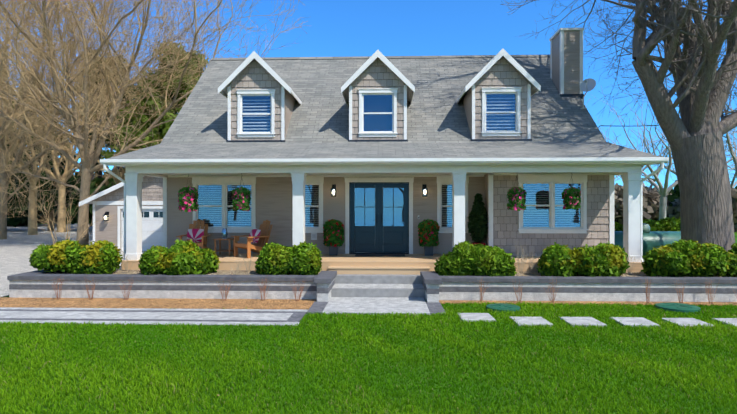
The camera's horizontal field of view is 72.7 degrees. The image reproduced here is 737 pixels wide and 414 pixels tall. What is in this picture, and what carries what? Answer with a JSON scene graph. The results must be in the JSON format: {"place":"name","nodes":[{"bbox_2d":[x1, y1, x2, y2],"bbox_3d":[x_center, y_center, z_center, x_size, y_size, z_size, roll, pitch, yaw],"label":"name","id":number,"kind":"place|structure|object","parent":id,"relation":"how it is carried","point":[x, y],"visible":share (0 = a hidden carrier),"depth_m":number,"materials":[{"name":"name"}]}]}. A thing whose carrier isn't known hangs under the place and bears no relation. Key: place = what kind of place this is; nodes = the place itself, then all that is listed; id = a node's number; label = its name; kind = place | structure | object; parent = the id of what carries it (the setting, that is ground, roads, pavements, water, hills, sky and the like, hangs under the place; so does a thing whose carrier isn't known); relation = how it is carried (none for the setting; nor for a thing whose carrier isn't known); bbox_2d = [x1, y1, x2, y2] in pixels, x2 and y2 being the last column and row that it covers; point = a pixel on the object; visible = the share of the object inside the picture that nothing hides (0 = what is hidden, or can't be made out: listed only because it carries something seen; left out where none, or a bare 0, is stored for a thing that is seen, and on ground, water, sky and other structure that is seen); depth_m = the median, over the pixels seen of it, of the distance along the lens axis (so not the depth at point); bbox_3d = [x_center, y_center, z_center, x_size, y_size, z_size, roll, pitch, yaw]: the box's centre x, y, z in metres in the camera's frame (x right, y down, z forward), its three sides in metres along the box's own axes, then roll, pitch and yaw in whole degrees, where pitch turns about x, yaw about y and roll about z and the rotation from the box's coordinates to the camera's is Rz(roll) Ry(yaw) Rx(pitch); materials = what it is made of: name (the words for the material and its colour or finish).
{"place":"outdoors","nodes":[
{"label":"outdoors","id":0,"kind":"place"},
{"bbox_2d":[226,59,295,141],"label":"dormer walls","id":1,"kind":"structure","parent":0,"point":[254,74],"depth_m":14.79,"materials":[{"name":"wood"}]},
{"bbox_2d":[222,72,240,94],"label":"dormer roof","id":2,"kind":"structure","parent":1,"relation":"on","point":[225,89],"depth_m":14.88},
{"bbox_2d":[236,89,275,137],"bbox_3d":[-3.320,-2.759,14.849,1.160,1.405,0.240,0,0,2],"label":"dormer window","id":3,"kind":"structure","parent":1,"relation":"in","point":[255,112],"depth_m":14.83,"materials":[{"name":"wood"}]},
{"bbox_2d":[218,51,301,103],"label":"dormer fascia","id":4,"kind":"structure","parent":1,"relation":"attached to","point":[245,63],"depth_m":14.56,"materials":[{"name":"wood"}]},
{"bbox_2d":[0,223,736,413],"bbox_3d":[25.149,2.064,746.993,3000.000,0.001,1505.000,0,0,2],"label":"ground","id":5,"kind":"structure","parent":0,"point":[422,370],"depth_m":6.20,"materials":[{"name":"plant"}]},
{"bbox_2d":[9,211,56,225],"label":"brush","id":6,"kind":"object","parent":5,"relation":"on","point":[42,217],"visible":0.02,"depth_m":53.31,"materials":[{"name":"brown plant"}]},
{"bbox_2d":[25,143,50,223],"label":"tree","id":7,"kind":"object","parent":5,"relation":"on","point":[36,155],"visible":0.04,"depth_m":60.68,"materials":[{"name":"green plant"}]},
{"bbox_2d":[0,224,144,296],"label":"gravel drive","id":8,"kind":"structure","parent":5,"relation":"on","point":[19,244],"depth_m":26.67,"materials":[{"name":"gravel"}]},
{"bbox_2d":[7,166,45,225],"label":"brush","id":9,"kind":"object","parent":8,"relation":"on","point":[24,223],"depth_m":52.70,"materials":[{"name":"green plant"}]},
{"bbox_2d":[7,160,57,227],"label":"tree","id":10,"kind":"object","parent":8,"relation":"on","point":[16,219],"visible":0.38,"depth_m":41.14,"materials":[{"name":"brown plant"}]},
{"bbox_2d":[13,74,57,169],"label":"pine","id":11,"kind":"object","parent":8,"relation":"on","point":[39,120],"depth_m":50.89,"materials":[{"name":"green plant"}]},
{"bbox_2d":[0,24,81,163],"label":"tree","id":12,"kind":"object","parent":8,"relation":"on","point":[17,143],"visible":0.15,"depth_m":33.65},
{"bbox_2d":[0,50,90,234],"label":"tree","id":13,"kind":"object","parent":8,"relation":"on","point":[32,229],"visible":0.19,"depth_m":36.57,"materials":[{"name":"plant"}]},
{"bbox_2d":[46,134,80,203],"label":"tree","id":14,"kind":"object","parent":8,"relation":"on","point":[72,178],"visible":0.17,"depth_m":52.56,"materials":[{"name":"green plant"}]},
{"bbox_2d":[21,191,116,243],"bbox_3d":[-12.997,0.695,21.453,2.878,2.754,2.742,0,0,18],"label":"bare bush","id":15,"kind":"object","parent":8,"relation":"on","point":[60,224],"visible":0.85,"depth_m":21.25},
{"bbox_2d":[11,48,130,231],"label":"tree","id":16,"kind":"object","parent":8,"relation":"on","point":[61,216],"visible":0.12,"depth_m":40.61,"materials":[{"name":"plant"}]},
{"bbox_2d":[1,0,154,230],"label":"budding tree","id":17,"kind":"object","parent":8,"relation":"on","point":[51,216],"visible":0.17,"depth_m":42.64,"materials":[{"name":"beige plant"}]},
{"bbox_2d":[61,49,101,226],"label":"pine","id":18,"kind":"object","parent":8,"relation":"on","point":[92,177],"visible":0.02,"depth_m":52.46,"materials":[{"name":"green plant"}]},
{"bbox_2d":[66,177,115,225],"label":"tree","id":19,"kind":"object","parent":8,"relation":"on","point":[97,182],"visible":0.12,"depth_m":42.26,"materials":[{"name":"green plant"}]},
{"bbox_2d":[67,54,123,177],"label":"pine","id":20,"kind":"object","parent":8,"relation":"on","point":[100,172],"depth_m":45.43,"materials":[{"name":"green plant"}]},
{"bbox_2d":[55,66,139,183],"bbox_3d":[-19.595,-4.579,39.703,14.196,13.286,7.136,0,0,36],"label":"tree","id":21,"kind":"object","parent":8,"relation":"on","point":[117,181],"visible":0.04,"depth_m":38.00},
{"bbox_2d":[0,0,209,239],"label":"budding tree","id":22,"kind":"object","parent":8,"relation":"on","point":[3,225],"visible":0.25,"depth_m":31.20,"materials":[{"name":"beige plant"}]},
{"bbox_2d":[67,46,152,142],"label":"tree","id":23,"kind":"object","parent":8,"relation":"on","point":[103,102],"depth_m":41.46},
{"bbox_2d":[84,56,138,174],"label":"pine","id":24,"kind":"object","parent":8,"relation":"on","point":[123,104],"visible":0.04,"depth_m":43.58,"materials":[{"name":"green plant"}]},
{"bbox_2d":[104,167,123,185],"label":"tree","id":25,"kind":"object","parent":8,"relation":"on","point":[107,181],"depth_m":44.13,"materials":[{"name":"brown plant"}]},
{"bbox_2d":[100,77,146,175],"bbox_3d":[-15.834,-3.797,36.322,6.245,11.724,6.545,0,0,2],"label":"pine","id":26,"kind":"object","parent":8,"relation":"on","point":[107,154],"visible":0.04,"depth_m":35.31,"materials":[{"name":"green plant"}]},
{"bbox_2d":[101,41,197,157],"bbox_3d":[-11.862,-3.975,30.293,7.087,12.080,6.997,0,0,-38],"label":"pine","id":27,"kind":"object","parent":8,"relation":"on","point":[164,127],"visible":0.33,"depth_m":29.17,"materials":[{"name":"green plant"}]},
{"bbox_2d":[0,0,307,244],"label":"budding tree","id":28,"kind":"object","parent":8,"relation":"on","point":[89,159],"visible":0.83,"depth_m":24.83,"materials":[{"name":"beige plant"}]},
{"bbox_2d":[161,51,207,132],"bbox_3d":[-11.573,-4.179,33.343,6.094,12.487,5.868,0,0,2],"label":"tree","id":29,"kind":"object","parent":8,"relation":"on","point":[201,71],"visible":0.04,"depth_m":32.55,"materials":[{"name":"green plant"}]},
{"bbox_2d":[92,176,162,250],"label":"garage walls","id":30,"kind":"structure","parent":5,"relation":"on","point":[152,195],"depth_m":23.33,"materials":[{"name":"wood"}]},
{"bbox_2d":[79,176,143,205],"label":"garage fascia","id":31,"kind":"structure","parent":30,"relation":"attached to","point":[102,193],"depth_m":22.98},
{"bbox_2d":[117,206,162,250],"bbox_3d":[-10.115,1.086,23.299,3.140,2.248,0.115,0,0,2],"label":"garage door","id":32,"kind":"structure","parent":30,"relation":"in","point":[152,225],"depth_m":23.31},
{"bbox_2d":[0,297,445,325],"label":"walkway","id":33,"kind":"structure","parent":5,"relation":"on","point":[262,317],"depth_m":9.62,"materials":[{"name":"concrete"}]},
{"bbox_2d":[0,297,736,308],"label":"mulch bed","id":34,"kind":"object","parent":5,"relation":"on","point":[169,303],"visible":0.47,"depth_m":10.66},
{"bbox_2d":[51,276,63,299],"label":"bare shrub","id":35,"kind":"object","parent":34,"relation":"on","point":[57,289],"visible":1,"depth_m":10.98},
{"bbox_2d":[84,277,98,299],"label":"bare shrub","id":36,"kind":"object","parent":34,"relation":"on","point":[89,289],"visible":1,"depth_m":10.97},
{"bbox_2d":[119,277,133,299],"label":"bare shrub","id":37,"kind":"object","parent":34,"relation":"on","point":[125,296],"visible":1,"depth_m":10.95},
{"bbox_2d":[216,279,230,300],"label":"bare shrub","id":38,"kind":"object","parent":34,"relation":"on","point":[225,292],"visible":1,"depth_m":10.87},
{"bbox_2d":[257,275,269,300],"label":"bare shrub","id":39,"kind":"object","parent":34,"relation":"on","point":[263,288],"visible":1,"depth_m":10.86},
{"bbox_2d":[290,278,304,300],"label":"bare shrub","id":40,"kind":"object","parent":34,"relation":"on","point":[294,293],"visible":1,"depth_m":10.81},
{"bbox_2d":[477,277,488,301],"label":"bare shrub","id":41,"kind":"object","parent":34,"relation":"on","point":[481,295],"visible":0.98,"depth_m":10.67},
{"bbox_2d":[512,279,522,302],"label":"bare shrub","id":42,"kind":"object","parent":34,"relation":"on","point":[519,287],"visible":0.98,"depth_m":10.64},
{"bbox_2d":[545,278,558,302],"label":"bare shrub","id":43,"kind":"object","parent":34,"relation":"on","point":[553,299],"visible":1,"depth_m":10.64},
{"bbox_2d":[642,278,650,303],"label":"bare shrub","id":44,"kind":"object","parent":34,"relation":"on","point":[647,294],"visible":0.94,"depth_m":10.56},
{"bbox_2d":[673,278,685,302],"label":"bare shrub","id":45,"kind":"object","parent":34,"relation":"on","point":[681,293],"visible":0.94,"depth_m":10.54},
{"bbox_2d":[705,279,719,303],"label":"bare shrub","id":46,"kind":"object","parent":34,"relation":"on","point":[709,292],"visible":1,"depth_m":10.54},
{"bbox_2d":[7,269,736,301],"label":"retaining wall","id":47,"kind":"structure","parent":5,"relation":"on","point":[38,283],"depth_m":10.98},
{"bbox_2d":[331,274,424,298],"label":"stone steps","id":48,"kind":"structure","parent":5,"relation":"on","point":[376,279],"depth_m":11.52,"materials":[{"name":"stone"}]},
{"bbox_2d":[332,284,423,288],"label":"step tread pavers","id":49,"kind":"object","parent":48,"relation":"on","point":[416,286],"visible":0.86,"depth_m":11.55,"materials":[{"name":"stone"}]},
{"bbox_2d":[46,270,721,276],"bbox_3d":[3.125,1.829,11.792,21.750,0.470,1.250,0,0,2],"label":"planting bed","id":50,"kind":"object","parent":5,"relation":"on","point":[524,273],"visible":0.09,"depth_m":11.99,"materials":[{"name":"soil"}]},
{"bbox_2d":[29,239,122,273],"bbox_3d":[-7.003,1.218,12.074,2.146,0.929,1.282,0,0,2],"label":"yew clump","id":51,"kind":"object","parent":50,"relation":"on","point":[76,257],"visible":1,"depth_m":11.70,"materials":[{"name":"green plant"}]},
{"bbox_2d":[138,239,219,274],"bbox_3d":[-4.468,1.246,11.910,1.684,0.950,1.372,0,0,2],"label":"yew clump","id":52,"kind":"object","parent":50,"relation":"on","point":[185,257],"visible":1,"depth_m":11.53,"materials":[{"name":"green plant"}]},
{"bbox_2d":[243,256,256,271],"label":"dry perennial","id":53,"kind":"object","parent":50,"relation":"on","point":[245,262],"visible":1,"depth_m":12.21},
{"bbox_2d":[255,241,321,274],"bbox_3d":[-1.897,1.237,11.934,1.618,0.829,1.166,0,0,2],"label":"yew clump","id":54,"kind":"object","parent":50,"relation":"on","point":[304,258],"visible":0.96,"depth_m":11.58,"materials":[{"name":"green plant"}]},
{"bbox_2d":[434,241,517,275],"bbox_3d":[2.467,1.257,11.785,1.866,0.935,1.448,0,0,2],"label":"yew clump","id":55,"kind":"object","parent":50,"relation":"on","point":[465,258],"visible":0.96,"depth_m":11.33,"materials":[{"name":"green plant"}]},
{"bbox_2d":[515,242,526,273],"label":"dry perennial","id":56,"kind":"object","parent":50,"relation":"on","point":[522,261],"visible":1,"depth_m":11.88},
{"bbox_2d":[521,248,539,272],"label":"dry perennial","id":57,"kind":"object","parent":50,"relation":"on","point":[532,267],"visible":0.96,"depth_m":12.08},
{"bbox_2d":[536,241,629,276],"bbox_3d":[4.948,1.256,11.664,2.111,0.911,1.373,0,0,2],"label":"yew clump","id":58,"kind":"object","parent":50,"relation":"on","point":[608,259],"visible":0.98,"depth_m":11.22,"materials":[{"name":"green plant"}]},
{"bbox_2d":[627,252,635,273],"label":"dry perennial","id":59,"kind":"object","parent":50,"relation":"on","point":[628,271],"visible":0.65,"depth_m":11.93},
{"bbox_2d":[641,239,736,276],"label":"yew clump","id":60,"kind":"object","parent":50,"relation":"on","point":[684,258],"visible":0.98,"depth_m":11.17,"materials":[{"name":"green plant"}]},
{"bbox_2d":[162,143,613,256],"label":"house walls","id":61,"kind":"structure","parent":5,"relation":"on","point":[274,199],"depth_m":14.51,"materials":[{"name":"wood"}]},
{"bbox_2d":[191,176,255,232],"bbox_3d":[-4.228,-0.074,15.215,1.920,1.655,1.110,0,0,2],"label":"porch window","id":62,"kind":"structure","parent":61,"relation":"attached to","point":[215,212],"depth_m":14.76,"materials":[{"name":"clear glass"}]},
{"bbox_2d":[291,176,323,232],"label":"narrow window","id":63,"kind":"structure","parent":61,"relation":"attached to","point":[313,204],"depth_m":14.67,"materials":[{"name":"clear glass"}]},
{"bbox_2d":[331,184,335,196],"bbox_3d":[-1.010,-0.476,14.506,0.146,0.360,0.203,0,0,2],"label":"lantern door","id":64,"kind":"structure","parent":61,"relation":"attached to","point":[333,190],"depth_m":14.45,"materials":[{"name":"glass"}]},
{"bbox_2d":[344,177,413,253],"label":"front door","id":65,"kind":"structure","parent":61,"relation":"attached to","point":[378,215],"depth_m":14.62,"materials":[{"name":"wood"}]},
{"bbox_2d":[122,253,643,274],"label":"porch deck","id":66,"kind":"structure","parent":61,"relation":"attached to","point":[411,264],"depth_m":12.54,"materials":[{"name":"brown wood"}]},
{"bbox_2d":[176,219,210,248],"bbox_3d":[-4.873,0.862,14.117,0.886,1.004,1.034,0,0,2],"label":"adirondack chair","id":67,"kind":"object","parent":66,"relation":"on","point":[203,243],"visible":0.56,"depth_m":14.47,"materials":[{"name":"brown wood"}]},
{"bbox_2d":[187,229,203,241],"bbox_3d":[-4.889,0.804,14.131,0.457,0.380,0.201,0,0,2],"label":"throw pillow","id":68,"kind":"object","parent":67,"relation":"on","point":[194,235],"visible":0.88,"depth_m":14.08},
{"bbox_2d":[213,238,233,255],"bbox_3d":[-4.073,1.129,14.174,0.480,0.470,0.480,0,0,2],"label":"side table","id":69,"kind":"object","parent":66,"relation":"on","point":[220,250],"visible":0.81,"depth_m":13.98,"materials":[{"name":"brown wood"}]},
{"bbox_2d":[222,228,227,238],"bbox_3d":[-4.073,0.749,14.174,0.170,0.290,0.170,0,0,2],"label":"lantern","id":70,"kind":"object","parent":69,"relation":"on","point":[224,235],"visible":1,"depth_m":14.15,"materials":[{"name":"blue glass"}]},
{"bbox_2d":[231,220,272,257],"bbox_3d":[-3.157,0.862,13.817,0.795,1.004,0.949,0,0,40],"label":"adirondack chair","id":71,"kind":"object","parent":66,"relation":"on","point":[264,227],"visible":0.83,"depth_m":13.77,"materials":[{"name":"brown wood"}]},
{"bbox_2d":[249,229,260,242],"bbox_3d":[-3.154,0.804,13.821,0.460,0.380,0.184,0,0,41],"label":"throw pillow","id":72,"kind":"object","parent":71,"relation":"on","point":[254,232],"visible":0.73,"depth_m":13.72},
{"bbox_2d":[323,219,343,254],"bbox_3d":[-0.988,0.848,14.200,0.630,1.031,0.637,0,0,2],"label":"door planter","id":73,"kind":"object","parent":66,"relation":"on","point":[333,233],"visible":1,"depth_m":14.01,"materials":[{"name":"green plant"}]},
{"bbox_2d":[355,254,404,255],"bbox_3d":[0.328,1.355,14.139,1.400,0.018,0.630,0,0,2],"label":"door mat","id":74,"kind":"object","parent":66,"relation":"on","point":[379,254],"depth_m":14.03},
{"bbox_2d":[124,172,641,261],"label":"porch columns","id":75,"kind":"structure","parent":66,"relation":"on","point":[631,211],"depth_m":12.68,"materials":[{"name":"wood"}]},
{"bbox_2d":[106,163,660,177],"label":"porch beam","id":76,"kind":"structure","parent":75,"relation":"on","point":[155,170],"depth_m":12.61,"materials":[{"name":"wood"}]},
{"bbox_2d":[177,174,198,211],"bbox_3d":[-4.685,-0.363,12.989,0.538,1.007,0.527,0,0,2],"label":"hanging basket","id":77,"kind":"object","parent":76,"relation":"hanging from","point":[188,198],"visible":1,"depth_m":12.84,"materials":[{"name":"green metal"}]},
{"bbox_2d":[232,180,250,210],"bbox_3d":[-3.286,-0.372,12.954,0.496,0.989,0.526,0,0,2],"label":"hanging basket","id":78,"kind":"object","parent":76,"relation":"hanging from","point":[241,198],"visible":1,"depth_m":12.79,"materials":[{"name":"green metal"}]},
{"bbox_2d":[507,174,526,210],"bbox_3d":[3.764,-0.381,12.704,0.494,0.971,0.499,0,0,2],"label":"hanging basket","id":79,"kind":"object","parent":76,"relation":"hanging from","point":[516,197],"visible":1,"depth_m":12.56,"materials":[{"name":"green metal"}]},
{"bbox_2d":[562,176,580,209],"bbox_3d":[5.136,-0.395,12.655,0.469,0.942,0.468,0,0,2],"label":"hanging basket","id":80,"kind":"object","parent":76,"relation":"hanging from","point":[571,197],"visible":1,"depth_m":12.52,"materials":[{"name":"green metal"}]},
{"bbox_2d":[417,219,439,255],"bbox_3d":[1.698,0.842,14.106,0.634,1.043,0.628,0,0,2],"label":"door planter","id":81,"kind":"object","parent":66,"relation":"on","point":[428,230],"visible":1,"depth_m":13.93,"materials":[{"name":"green plant"}]},
{"bbox_2d":[467,193,487,244],"bbox_3d":[3.103,0.484,14.096,0.668,1.759,0.630,0,0,2],"label":"conical evergreen shrub","id":82,"kind":"object","parent":66,"relation":"on","point":[478,224],"visible":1,"depth_m":13.96,"materials":[{"name":"green plant"}]},
{"bbox_2d":[107,54,660,158],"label":"house roof","id":83,"kind":"structure","parent":61,"relation":"on","point":[438,126],"depth_m":15.45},
{"bbox_2d":[100,157,668,265],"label":"gutter downspouts","id":84,"kind":"object","parent":61,"relation":"attached to","point":[661,160],"visible":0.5,"depth_m":12.23,"materials":[{"name":"metal"}]},
{"bbox_2d":[422,184,427,196],"bbox_3d":[1.619,-0.476,14.416,0.146,0.360,0.203,0,0,2],"label":"lantern door","id":85,"kind":"structure","parent":61,"relation":"attached to","point":[424,189],"depth_m":14.36,"materials":[{"name":"glass"}]},
{"bbox_2d":[436,176,468,232],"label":"narrow window","id":86,"kind":"structure","parent":61,"relation":"attached to","point":[444,202],"depth_m":14.53,"materials":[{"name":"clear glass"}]},
{"bbox_2d":[518,174,587,232],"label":"window","id":87,"kind":"structure","parent":61,"relation":"attached to","point":[544,211],"depth_m":13.80,"materials":[{"name":"glass"}]},
{"bbox_2d":[549,28,583,101],"bbox_3d":[6.676,-3.421,16.893,0.780,4.970,1.090,0,0,2],"label":"chimney","id":88,"kind":"object","parent":61,"relation":"attached to","point":[566,60],"visible":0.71,"depth_m":16.39,"materials":[{"name":"beige"}]},
{"bbox_2d":[580,78,595,108],"bbox_3d":[6.807,-3.545,15.523,0.416,0.944,0.600,0,0,2],"label":"satellite dish","id":89,"kind":"object","parent":61,"relation":"attached to","point":[587,85],"visible":1,"depth_m":15.56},
{"bbox_2d":[486,303,519,311],"bbox_3d":[2.711,2.021,10.070,0.660,0.085,0.660,0,0,2],"label":"septic lid","id":90,"kind":"object","parent":5,"relation":"on","point":[503,306],"visible":0.94,"depth_m":9.95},
{"bbox_2d":[458,313,736,327],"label":"stepping stones","id":91,"kind":"object","parent":5,"relation":"on","point":[588,321],"visible":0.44,"depth_m":8.94,"materials":[{"name":"stone"}]},
{"bbox_2d":[500,0,736,251],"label":"maple tree","id":92,"kind":"object","parent":5,"relation":"on","point":[701,88],"visible":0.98,"depth_m":14.30,"materials":[{"name":"grey plant"}]},
{"bbox_2d":[614,222,622,230],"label":"hedge","id":93,"kind":"object","parent":5,"relation":"on","point":[618,226],"visible":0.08,"depth_m":19.00,"materials":[{"name":"green plant"}]},
{"bbox_2d":[600,120,671,177],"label":"tree","id":94,"kind":"object","parent":5,"relation":"on","point":[644,168],"visible":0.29,"depth_m":44.82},
{"bbox_2d":[614,183,671,224],"bbox_3d":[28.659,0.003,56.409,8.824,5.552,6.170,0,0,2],"label":"brush","id":95,"kind":"object","parent":5,"relation":"on","point":[618,201],"visible":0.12,"depth_m":54.85,"materials":[{"name":"brown plant"}]},
{"bbox_2d":[615,133,671,191],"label":"tree","id":96,"kind":"object","parent":5,"relation":"on","point":[651,185],"visible":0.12,"depth_m":58.17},
{"bbox_2d":[614,223,680,258],"bbox_3d":[9.225,1.304,16.811,3.000,1.520,0.940,0,0,2],"label":"propane tank","id":97,"kind":"object","parent":5,"relation":"on","point":[653,239],"visible":0.29,"depth_m":16.42,"materials":[{"name":"metal"}]},
{"bbox_2d":[585,87,734,220],"bbox_3d":[16.604,-2.791,30.077,9.726,9.709,8.373,0,0,-40],"label":"tree","id":98,"kind":"object","parent":5,"relation":"on","point":[664,191],"visible":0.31,"depth_m":29.19,"materials":[{"name":"plant"}]},
{"bbox_2d":[643,217,680,230],"bbox_3d":[11.636,1.212,20.311,2.549,1.604,2.021,0,0,2],"label":"hedge","id":99,"kind":"object","parent":5,"relation":"on","point":[667,224],"visible":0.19,"depth_m":20.05,"materials":[{"name":"green plant"}]},
{"bbox_2d":[667,180,679,216],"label":"brush","id":100,"kind":"object","parent":5,"relation":"on","point":[675,195],"visible":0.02,"depth_m":54.50,"materials":[{"name":"green plant"}]},
{"bbox_2d":[655,302,700,312],"bbox_3d":[6.244,2.021,10.109,0.780,0.085,0.780,0,0,2],"label":"septic lid","id":101,"kind":"object","parent":5,"relation":"on","point":[680,307],"visible":0.94,"depth_m":9.95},
{"bbox_2d":[626,77,736,174],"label":"tree","id":102,"kind":"object","parent":5,"relation":"on","point":[666,167],"visible":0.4,"depth_m":39.64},
{"bbox_2d":[667,188,736,231],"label":"brush","id":103,"kind":"object","parent":5,"relation":"on","point":[673,211],"visible":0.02,"depth_m":40.21,"materials":[{"name":"brown plant"}]},
{"bbox_2d":[719,24,736,177],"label":"tree","id":104,"kind":"object","parent":5,"relation":"on","point":[731,150],"visible":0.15,"depth_m":26.61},
{"bbox_2d":[724,127,736,187],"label":"tree","id":105,"kind":"object","parent":5,"relation":"on","point":[732,184],"visible":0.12,"depth_m":63.66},
{"bbox_2d":[728,243,736,254],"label":"hedge","id":106,"kind":"object","parent":5,"relation":"on","point":[734,248],"visible":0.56,"depth_m":13.32,"materials":[{"name":"green plant"}]},
{"bbox_2d":[0,0,736,188],"label":"sky","id":107,"kind":"structure","parent":0,"point":[334,28],"materials":[{"name":"blue"}]},
{"bbox_2d":[348,57,407,141],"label":"dormer walls","id":108,"kind":"structure","parent":0,"point":[377,72],"depth_m":14.67,"materials":[{"name":"wood"}]},
{"bbox_2d":[358,88,397,136],"bbox_3d":[0.278,-2.759,14.726,1.160,1.405,0.240,0,0,2],"label":"dormer window","id":109,"kind":"structure","parent":108,"relation":"in","point":[377,112],"depth_m":14.71,"materials":[{"name":"wood"}]},
{"bbox_2d":[344,81,411,101],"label":"soffit","id":110,"kind":"structure","parent":108,"relation":"on","point":[409,92],"depth_m":15.37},
{"bbox_2d":[341,50,414,103],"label":"dormer fascia","id":111,"kind":"structure","parent":110,"relation":"attached to","point":[384,60],"depth_m":14.44,"materials":[{"name":"wood"}]},
{"bbox_2d":[462,56,531,140],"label":"dormer walls","id":112,"kind":"structure","parent":0,"point":[502,71],"depth_m":14.55,"materials":[{"name":"wood"}]},
{"bbox_2d":[462,72,535,96],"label":"soffit","id":113,"kind":"structure","parent":112,"relation":"on","point":[533,87],"depth_m":14.62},
{"bbox_2d":[456,49,540,102],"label":"dormer fascia","id":114,"kind":"structure","parent":113,"relation":"attached to","point":[514,63],"depth_m":14.32,"materials":[{"name":"wood"}]},
{"bbox_2d":[481,87,521,135],"bbox_3d":[3.856,-2.759,14.603,1.160,1.405,0.240,0,0,2],"label":"dormer window","id":115,"kind":"structure","parent":112,"relation":"in","point":[501,113],"depth_m":14.59,"materials":[{"name":"wood"}]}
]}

